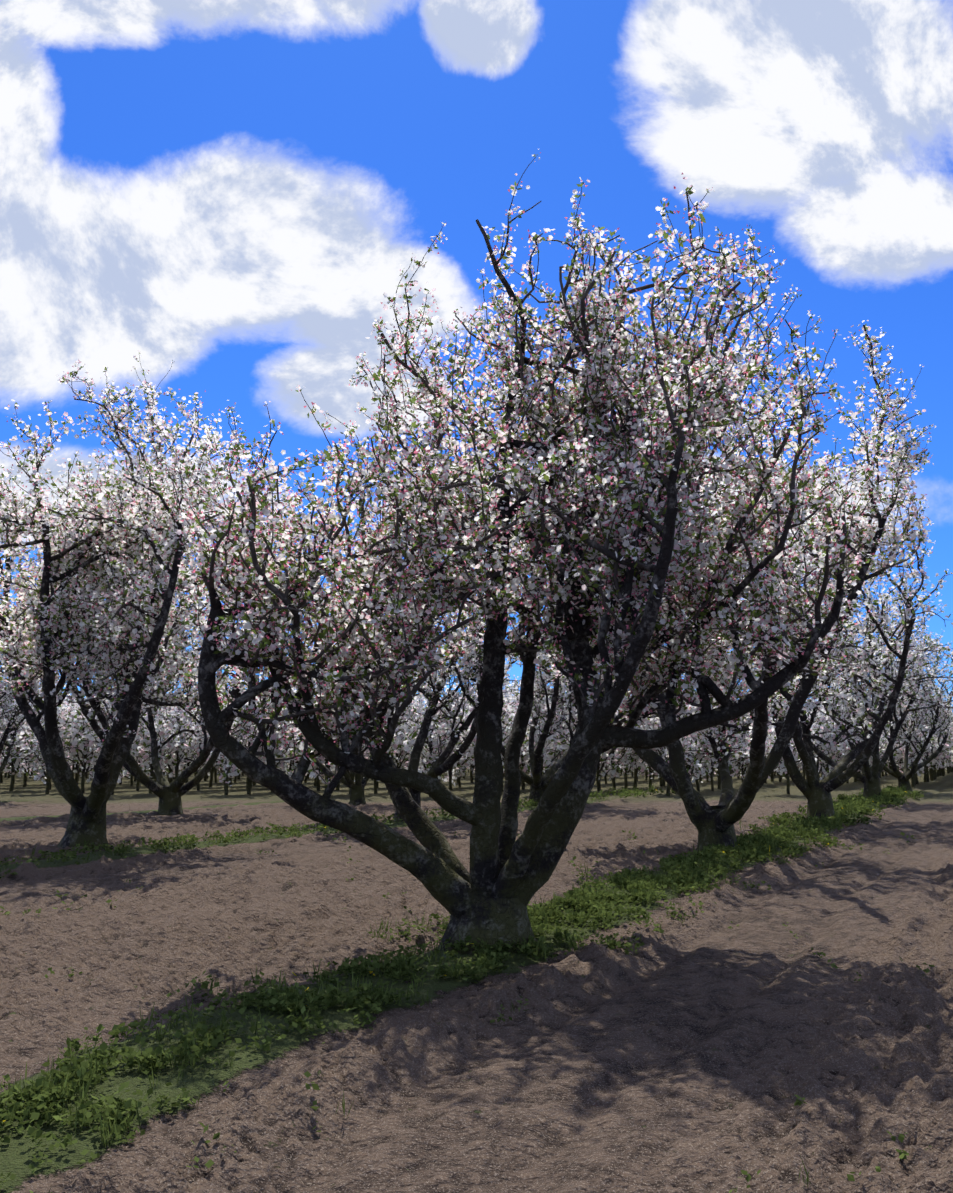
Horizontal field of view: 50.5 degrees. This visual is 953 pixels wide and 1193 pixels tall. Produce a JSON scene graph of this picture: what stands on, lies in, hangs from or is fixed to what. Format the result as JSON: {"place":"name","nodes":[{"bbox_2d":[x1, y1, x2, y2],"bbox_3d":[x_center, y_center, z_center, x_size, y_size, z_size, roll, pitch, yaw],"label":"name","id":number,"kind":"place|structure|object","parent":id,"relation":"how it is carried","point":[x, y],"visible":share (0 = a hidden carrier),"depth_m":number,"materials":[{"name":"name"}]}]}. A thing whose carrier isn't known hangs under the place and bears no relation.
{"place":"outdoors","nodes":[
{"label":"outdoors","id":0,"kind":"place"},
{"bbox_2d":[0,764,952,1192],"bbox_3d":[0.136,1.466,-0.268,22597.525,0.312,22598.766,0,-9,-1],"label":"ground","id":1,"kind":"structure","parent":0,"point":[696,1054],"depth_m":5.97,"materials":[{"name":"soil"}]},
{"bbox_2d":[0,755,10,782],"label":"young apple tree","id":2,"kind":"object","parent":1,"relation":"on","point":[1,778],"visible":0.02,"depth_m":52.82,"materials":[{"name":"white plant"}]},
{"bbox_2d":[0,690,27,771],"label":"young apple tree","id":3,"kind":"object","parent":1,"relation":"on","point":[20,729],"visible":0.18,"depth_m":40.88,"materials":[{"name":"white plant"}]},
{"bbox_2d":[0,686,41,790],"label":"young apple tree","id":4,"kind":"object","parent":1,"relation":"on","point":[13,767],"visible":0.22,"depth_m":41.36,"materials":[{"name":"white plant"}]},
{"bbox_2d":[5,692,39,786],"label":"young apple tree","id":5,"kind":"object","parent":1,"relation":"on","point":[24,770],"visible":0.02,"depth_m":45.83,"materials":[{"name":"white plant"}]},
{"bbox_2d":[15,747,41,772],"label":"young apple tree","id":6,"kind":"object","parent":1,"relation":"on","point":[29,761],"visible":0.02,"depth_m":50.02,"materials":[{"name":"white plant"}]},
{"bbox_2d":[0,658,65,773],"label":"apple tree","id":7,"kind":"object","parent":1,"relation":"on","point":[18,719],"visible":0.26,"depth_m":32.61,"materials":[{"name":"plant"}]},
{"bbox_2d":[8,691,88,793],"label":"young apple tree","id":8,"kind":"object","parent":1,"relation":"on","point":[60,723],"visible":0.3,"depth_m":38.56,"materials":[{"name":"white plant"}]},
{"bbox_2d":[32,704,66,783],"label":"young apple tree","id":9,"kind":"object","parent":1,"relation":"on","point":[40,768],"depth_m":51.75,"materials":[{"name":"white plant"}]},
{"bbox_2d":[27,728,74,778],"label":"young apple tree","id":10,"kind":"object","parent":1,"relation":"on","point":[42,773],"visible":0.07,"depth_m":47.09,"materials":[{"name":"white plant"}]},
{"bbox_2d":[26,681,85,789],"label":"young apple tree","id":11,"kind":"object","parent":1,"relation":"on","point":[77,735],"visible":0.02,"depth_m":43.34,"materials":[{"name":"white plant"}]},
{"bbox_2d":[63,709,94,780],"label":"young apple tree","id":12,"kind":"object","parent":1,"relation":"on","point":[74,760],"visible":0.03,"depth_m":48.66,"materials":[{"name":"white plant"}]},
{"bbox_2d":[57,687,102,792],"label":"young apple tree","id":13,"kind":"object","parent":1,"relation":"on","point":[84,746],"visible":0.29,"depth_m":39.95,"materials":[{"name":"white plant"}]},
{"bbox_2d":[59,700,102,783],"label":"young apple tree","id":14,"kind":"object","parent":1,"relation":"on","point":[78,770],"visible":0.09,"depth_m":44.27,"materials":[{"name":"white plant"}]},
{"bbox_2d":[75,702,146,767],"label":"young apple tree","id":15,"kind":"object","parent":1,"relation":"on","point":[91,766],"visible":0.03,"depth_m":40.88,"materials":[{"name":"white plant"}]},
{"bbox_2d":[68,687,157,794],"bbox_3d":[-13.323,5.124,37.439,2.940,4.742,3.098,-2,-9,10],"label":"young apple tree","id":16,"kind":"object","parent":1,"relation":"on","point":[89,735],"visible":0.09,"depth_m":36.96,"materials":[{"name":"white plant"}]},
{"bbox_2d":[122,727,146,786],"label":"young apple tree","id":17,"kind":"object","parent":1,"relation":"on","point":[131,780],"visible":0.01,"depth_m":47.01,"materials":[{"name":"plant"}]},
{"bbox_2d":[129,708,167,790],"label":"young apple tree","id":18,"kind":"object","parent":1,"relation":"on","point":[139,755],"visible":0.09,"depth_m":42.72,"materials":[{"name":"white plant"}]},
{"bbox_2d":[0,351,325,849],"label":"apple tree","id":19,"kind":"object","parent":1,"relation":"on","point":[87,820],"depth_m":15.68,"materials":[{"name":"white plant"}]},
{"bbox_2d":[133,689,194,793],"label":"young apple tree","id":20,"kind":"object","parent":1,"relation":"on","point":[164,748],"visible":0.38,"depth_m":38.30,"materials":[{"name":"white plant"}]},
{"bbox_2d":[39,517,292,814],"bbox_3d":[-7.953,1.952,26.591,6.436,7.900,6.497,3,-9,-17],"label":"apple tree","id":21,"kind":"object","parent":1,"relation":"on","point":[167,793],"visible":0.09,"depth_m":25.63,"materials":[{"name":"white plant"}]},
{"bbox_2d":[144,685,202,778],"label":"young apple tree","id":22,"kind":"object","parent":1,"relation":"on","point":[177,760],"visible":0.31,"depth_m":39.68,"materials":[{"name":"white plant"}]},
{"bbox_2d":[160,707,196,783],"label":"young apple tree","id":23,"kind":"object","parent":1,"relation":"on","point":[168,768],"visible":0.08,"depth_m":44.07,"materials":[{"name":"white plant"}]},
{"bbox_2d":[162,710,202,783],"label":"young apple tree","id":24,"kind":"object","parent":1,"relation":"on","point":[187,762],"visible":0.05,"depth_m":45.44,"materials":[{"name":"white plant"}]},
{"bbox_2d":[168,699,224,790],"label":"young apple tree","id":25,"kind":"object","parent":1,"relation":"on","point":[195,758],"visible":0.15,"depth_m":40.94,"materials":[{"name":"white plant"}]},
{"bbox_2d":[192,735,214,786],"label":"young apple tree","id":26,"kind":"object","parent":1,"relation":"on","point":[210,772],"depth_m":46.37,"materials":[{"name":"brown plant"}]},
{"bbox_2d":[213,761,222,781],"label":"young apple tree","id":27,"kind":"object","parent":1,"relation":"on","point":[215,766],"visible":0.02,"depth_m":52.05,"materials":[{"name":"brown plant"}]},
{"bbox_2d":[196,693,256,794],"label":"young apple tree","id":28,"kind":"object","parent":1,"relation":"on","point":[226,763],"visible":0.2,"depth_m":36.68,"materials":[{"name":"white plant"}]},
{"bbox_2d":[197,688,257,789],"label":"young apple tree","id":29,"kind":"object","parent":1,"relation":"on","point":[236,773],"visible":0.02,"depth_m":42.30,"materials":[{"name":"white plant"}]},
{"bbox_2d":[220,726,251,786],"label":"young apple tree","id":30,"kind":"object","parent":1,"relation":"on","point":[230,779],"depth_m":47.68,"materials":[{"name":"brown plant"}]},
{"bbox_2d":[212,672,288,794],"bbox_3d":[-8.570,5.247,38.222,3.207,4.812,3.020,-7,-11,37],"label":"young apple tree","id":31,"kind":"object","parent":1,"relation":"on","point":[252,740],"visible":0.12,"depth_m":38.05,"materials":[{"name":"white plant"}]},
{"bbox_2d":[224,693,278,788],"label":"young apple tree","id":32,"kind":"object","parent":1,"relation":"on","point":[259,757],"visible":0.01,"depth_m":43.61,"materials":[{"name":"white plant"}]},
{"bbox_2d":[254,689,302,792],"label":"young apple tree","id":33,"kind":"object","parent":1,"relation":"on","point":[281,754],"visible":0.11,"depth_m":39.04,"materials":[{"name":"white plant"}]},
{"bbox_2d":[277,743,299,771],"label":"young apple tree","id":34,"kind":"object","parent":1,"relation":"on","point":[288,767],"visible":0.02,"depth_m":46.50,"materials":[{"name":"white plant"}]},
{"bbox_2d":[274,685,308,776],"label":"young apple tree","id":35,"kind":"object","parent":1,"relation":"on","point":[289,772],"visible":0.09,"depth_m":40.35,"materials":[{"name":"white plant"}]},
{"bbox_2d":[288,743,323,790],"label":"young apple tree","id":36,"kind":"object","parent":1,"relation":"on","point":[318,780],"visible":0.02,"depth_m":41.96,"materials":[{"name":"brown plant"}]},
{"bbox_2d":[278,679,351,791],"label":"young apple tree","id":37,"kind":"object","parent":1,"relation":"on","point":[314,773],"visible":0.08,"depth_m":36.43,"materials":[{"name":"white plant"}]},
{"bbox_2d":[314,762,324,785],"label":"young apple tree","id":38,"kind":"object","parent":1,"relation":"on","point":[315,781],"visible":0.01,"depth_m":47.54,"materials":[{"name":"brown plant"}]},
{"bbox_2d":[322,730,384,793],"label":"young apple tree","id":39,"kind":"object","parent":1,"relation":"on","point":[351,773],"visible":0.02,"depth_m":37.74,"materials":[{"name":"brown plant"}]},
{"bbox_2d":[287,622,428,805],"bbox_3d":[-3.567,3.020,30.751,5.201,6.895,5.195,0,-9,3],"label":"apple tree","id":40,"kind":"object","parent":1,"relation":"on","point":[357,795],"visible":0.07,"depth_m":30.13,"materials":[{"name":"plant"}]},
{"bbox_2d":[358,702,412,793],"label":"young apple tree","id":41,"kind":"object","parent":1,"relation":"on","point":[393,746],"visible":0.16,"depth_m":39.23,"materials":[{"name":"white plant"}]},
{"bbox_2d":[384,696,418,767],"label":"young apple tree","id":42,"kind":"object","parent":1,"relation":"on","point":[402,752],"visible":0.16,"depth_m":40.55,"materials":[{"name":"white plant"}]},
{"bbox_2d":[391,725,413,768],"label":"young apple tree","id":43,"kind":"object","parent":1,"relation":"on","point":[404,761],"visible":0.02,"depth_m":47.22,"materials":[{"name":"white plant"}]},
{"bbox_2d":[402,696,433,771],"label":"young apple tree","id":44,"kind":"object","parent":1,"relation":"on","point":[424,754],"visible":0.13,"depth_m":41.73,"materials":[{"name":"white plant"}]},
{"bbox_2d":[406,692,433,767],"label":"young apple tree","id":45,"kind":"object","parent":1,"relation":"on","point":[415,712],"visible":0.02,"depth_m":49.01,"materials":[{"name":"white plant"}]},
{"bbox_2d":[316,467,526,821],"bbox_3d":[-1.580,1.071,23.685,6.497,8.613,6.490,-5,-10,30],"label":"apple tree","id":46,"kind":"object","parent":1,"relation":"on","point":[473,659],"visible":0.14,"depth_m":23.59,"materials":[{"name":"white plant"}]},
{"bbox_2d":[396,679,470,796],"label":"young apple tree","id":47,"kind":"object","parent":1,"relation":"on","point":[433,743],"visible":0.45,"depth_m":36.04,"materials":[{"name":"white plant"}]},
{"bbox_2d":[409,697,458,763],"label":"young apple tree","id":48,"kind":"object","parent":1,"relation":"on","point":[440,739],"visible":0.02,"depth_m":43.18,"materials":[{"name":"white plant"}]},
{"bbox_2d":[418,689,475,790],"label":"young apple tree","id":49,"kind":"object","parent":1,"relation":"on","point":[449,777],"visible":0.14,"depth_m":37.40,"materials":[{"name":"white plant"}]},
{"bbox_2d":[455,747,473,786],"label":"young apple tree","id":50,"kind":"object","parent":1,"relation":"on","point":[465,763],"visible":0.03,"depth_m":45.36,"materials":[{"name":"white plant"}]},
{"bbox_2d":[0,784,934,1192],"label":"weeds","id":51,"kind":"object","parent":1,"relation":"on","point":[640,882],"visible":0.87,"depth_m":6.81,"materials":[{"name":"green plant"}]},
{"bbox_2d":[461,692,476,782],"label":"young apple tree","id":52,"kind":"object","parent":1,"relation":"on","point":[472,766],"visible":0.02,"depth_m":53.84,"materials":[{"name":"brown plant"}]},
{"bbox_2d":[457,686,515,764],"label":"young apple tree","id":53,"kind":"object","parent":1,"relation":"on","point":[475,738],"visible":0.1,"depth_m":38.84,"materials":[{"name":"white plant"}]},
{"bbox_2d":[453,676,519,748],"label":"young apple tree","id":54,"kind":"object","parent":1,"relation":"on","point":[509,709],"visible":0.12,"depth_m":40.57,"materials":[{"name":"white plant"}]},
{"bbox_2d":[501,683,529,791],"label":"young apple tree","id":55,"kind":"object","parent":1,"relation":"on","point":[505,691],"visible":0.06,"depth_m":42.07,"materials":[{"name":"white plant"}]},
{"bbox_2d":[160,149,881,954],"bbox_3d":[0.481,-0.388,8.381,5.893,6.694,4.424,5,-10,-31],"label":"apple tree","id":56,"kind":"object","parent":1,"relation":"on","point":[495,889],"depth_m":7.91,"materials":[{"name":"white plant"}]},
{"bbox_2d":[501,675,547,789],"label":"young apple tree","id":57,"kind":"object","parent":1,"relation":"on","point":[526,766],"visible":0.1,"depth_m":42.83,"materials":[{"name":"white plant"}]},
{"bbox_2d":[428,605,630,804],"bbox_3d":[1.627,2.567,31.246,6.664,8.104,6.602,2,-9,-12],"label":"apple tree","id":58,"kind":"object","parent":1,"relation":"on","point":[537,782],"visible":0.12,"depth_m":30.24,"materials":[{"name":"white plant"}]},
{"bbox_2d":[504,683,574,775],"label":"young apple tree","id":59,"kind":"object","parent":1,"relation":"on","point":[547,757],"visible":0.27,"depth_m":36.04,"materials":[{"name":"white plant"}]},
{"bbox_2d":[526,688,577,773],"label":"young apple tree","id":60,"kind":"object","parent":1,"relation":"on","point":[561,752],"visible":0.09,"depth_m":37.11,"materials":[{"name":"white plant"}]},
{"bbox_2d":[549,682,577,749],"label":"young apple tree","id":61,"kind":"object","parent":1,"relation":"on","point":[562,728],"depth_m":38.33,"materials":[{"name":"white plant"}]},
{"bbox_2d":[601,754,621,783],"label":"young apple tree","id":62,"kind":"object","parent":1,"relation":"on","point":[605,767],"visible":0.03,"depth_m":52.14,"materials":[{"name":"white plant"}]},
{"bbox_2d":[596,713,630,790],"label":"young apple tree","id":63,"kind":"object","parent":1,"relation":"on","point":[605,756],"visible":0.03,"depth_m":40.90,"materials":[{"name":"white plant"}]},
{"bbox_2d":[600,711,638,789],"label":"young apple tree","id":64,"kind":"object","parent":1,"relation":"on","point":[612,761],"visible":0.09,"depth_m":42.20,"materials":[{"name":"white plant"}]},
{"bbox_2d":[614,698,640,788],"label":"young apple tree","id":65,"kind":"object","parent":1,"relation":"on","point":[631,761],"visible":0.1,"depth_m":43.78,"materials":[{"name":"white plant"}]},
{"bbox_2d":[617,696,664,787],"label":"young apple tree","id":66,"kind":"object","parent":1,"relation":"on","point":[642,768],"visible":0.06,"depth_m":45.11,"materials":[{"name":"white plant"}]},
{"bbox_2d":[641,747,662,786],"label":"young apple tree","id":67,"kind":"object","parent":1,"relation":"on","point":[649,768],"visible":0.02,"depth_m":46.16,"materials":[{"name":"brown plant"}]},
{"bbox_2d":[652,754,665,786],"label":"young apple tree","id":68,"kind":"object","parent":1,"relation":"on","point":[661,781],"depth_m":47.62,"materials":[{"name":"brown plant"}]},
{"bbox_2d":[639,702,701,795],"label":"young apple tree","id":69,"kind":"object","parent":1,"relation":"on","point":[649,726],"visible":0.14,"depth_m":37.02,"materials":[{"name":"white plant"}]},
{"bbox_2d":[641,701,711,793],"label":"young apple tree","id":70,"kind":"object","parent":1,"relation":"on","point":[688,770],"visible":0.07,"depth_m":38.33,"materials":[{"name":"white plant"}]},
{"bbox_2d":[666,694,716,782],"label":"young apple tree","id":71,"kind":"object","parent":1,"relation":"on","point":[695,775],"visible":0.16,"depth_m":39.57,"materials":[{"name":"white plant"}]},
{"bbox_2d":[687,731,717,790],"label":"young apple tree","id":72,"kind":"object","parent":1,"relation":"on","point":[710,774],"visible":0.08,"depth_m":42.06,"materials":[{"name":"white plant"}]},
{"bbox_2d":[683,684,726,791],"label":"young apple tree","id":73,"kind":"object","parent":1,"relation":"on","point":[698,769],"visible":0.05,"depth_m":40.57,"materials":[{"name":"white plant"}]},
{"bbox_2d":[706,716,749,773],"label":"young apple tree","id":74,"kind":"object","parent":1,"relation":"on","point":[737,755],"visible":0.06,"depth_m":44.59,"materials":[{"name":"white plant"}]},
{"bbox_2d":[707,702,749,789],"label":"young apple tree","id":75,"kind":"object","parent":1,"relation":"on","point":[719,778],"visible":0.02,"depth_m":43.50,"materials":[{"name":"white plant"}]},
{"bbox_2d":[526,290,935,851],"bbox_3d":[3.973,-0.149,16.577,6.543,8.912,7.538,5,-10,-31],"label":"apple tree","id":76,"kind":"object","parent":1,"relation":"on","point":[714,824],"depth_m":15.78,"materials":[{"name":"white plant"}]},
{"bbox_2d":[728,719,750,777],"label":"young apple tree","id":77,"kind":"object","parent":1,"relation":"on","point":[736,767],"visible":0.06,"depth_m":45.85,"materials":[{"name":"white plant"}]},
{"bbox_2d":[732,714,768,781],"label":"young apple tree","id":78,"kind":"object","parent":1,"relation":"on","point":[744,765],"visible":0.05,"depth_m":47.34,"materials":[{"name":"white plant"}]},
{"bbox_2d":[746,704,821,793],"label":"young apple tree","id":79,"kind":"object","parent":1,"relation":"on","point":[770,738],"visible":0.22,"depth_m":37.84,"materials":[{"name":"white plant"}]},
{"bbox_2d":[799,720,808,778],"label":"young apple tree","id":80,"kind":"object","parent":1,"relation":"on","point":[801,764],"visible":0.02,"depth_m":62.01,"materials":[{"name":"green plant"}]},
{"bbox_2d":[792,698,846,772],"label":"young apple tree","id":81,"kind":"object","parent":1,"relation":"on","point":[827,765],"visible":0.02,"depth_m":47.20,"materials":[{"name":"white plant"}]},
{"bbox_2d":[794,698,848,779],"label":"young apple tree","id":82,"kind":"object","parent":1,"relation":"on","point":[823,746],"visible":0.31,"depth_m":44.43,"materials":[{"name":"white plant"}]},
{"bbox_2d":[799,699,848,779],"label":"young apple tree","id":83,"kind":"object","parent":1,"relation":"on","point":[827,717],"visible":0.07,"depth_m":45.83,"materials":[{"name":"white plant"}]},
{"bbox_2d":[713,492,952,820],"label":"apple tree","id":84,"kind":"object","parent":1,"relation":"on","point":[815,792],"visible":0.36,"depth_m":22.78,"materials":[{"name":"white plant"}]},
{"bbox_2d":[824,715,850,772],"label":"young apple tree","id":85,"kind":"object","parent":1,"relation":"on","point":[840,756],"visible":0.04,"depth_m":48.12,"materials":[{"name":"white plant"}]},
{"bbox_2d":[785,576,952,801],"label":"apple tree","id":86,"kind":"object","parent":1,"relation":"on","point":[869,778],"visible":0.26,"depth_m":32.43,"materials":[{"name":"white plant"}]},
{"bbox_2d":[868,738,886,767],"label":"young apple tree","id":87,"kind":"object","parent":1,"relation":"on","point":[871,760],"visible":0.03,"depth_m":61.59,"materials":[{"name":"white plant"}]},
{"bbox_2d":[827,625,952,791],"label":"apple tree","id":88,"kind":"object","parent":1,"relation":"on","point":[945,717],"visible":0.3,"depth_m":39.11,"materials":[{"name":"white plant"}]},
{"bbox_2d":[879,684,937,783],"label":"young apple tree","id":89,"kind":"object","parent":1,"relation":"on","point":[917,781],"visible":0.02,"depth_m":49.34,"materials":[{"name":"white plant"}]},
{"bbox_2d":[885,712,938,784],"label":"young apple tree","id":90,"kind":"object","parent":1,"relation":"on","point":[921,769],"visible":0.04,"depth_m":48.14,"materials":[{"name":"white plant"}]},
{"bbox_2d":[879,712,945,781],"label":"young apple tree","id":91,"kind":"object","parent":1,"relation":"on","point":[899,756],"visible":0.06,"depth_m":46.97,"materials":[{"name":"white plant"}]},
{"bbox_2d":[883,697,948,787],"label":"young apple tree","id":92,"kind":"object","parent":1,"relation":"on","point":[912,756],"visible":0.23,"depth_m":45.09,"materials":[{"name":"white plant"}]},
{"bbox_2d":[922,722,951,781],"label":"young apple tree","id":93,"kind":"object","parent":1,"relation":"on","point":[925,775],"depth_m":51.84,"materials":[{"name":"white plant"}]},
{"bbox_2d":[925,710,952,767],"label":"young apple tree","id":94,"kind":"object","parent":1,"relation":"on","point":[936,760],"visible":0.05,"depth_m":54.16,"materials":[{"name":"white plant"}]},
{"bbox_2d":[926,725,952,781],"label":"young apple tree","id":95,"kind":"object","parent":1,"relation":"on","point":[948,753],"visible":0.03,"depth_m":52.80,"materials":[{"name":"white plant"}]},
{"bbox_2d":[929,730,951,779],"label":"young apple tree","id":96,"kind":"object","parent":1,"relation":"on","point":[945,751],"visible":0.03,"depth_m":57.34,"materials":[{"name":"white plant"}]},
{"bbox_2d":[930,723,952,780],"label":"young apple tree","id":97,"kind":"object","parent":1,"relation":"on","point":[934,765],"visible":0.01,"depth_m":55.76,"materials":[{"name":"white plant"}]},
{"bbox_2d":[934,749,952,778],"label":"young apple tree","id":98,"kind":"object","parent":1,"relation":"on","point":[943,756],"visible":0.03,"depth_m":59.51,"materials":[{"name":"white plant"}]},
{"bbox_2d":[941,734,952,775],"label":"young apple tree","id":99,"kind":"object","parent":1,"relation":"on","point":[943,769],"visible":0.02,"depth_m":66.32,"materials":[{"name":"white plant"}]},
{"bbox_2d":[0,0,952,712],"label":"sky","id":100,"kind":"structure","parent":0,"point":[233,193],"materials":[{"name":"blue"}]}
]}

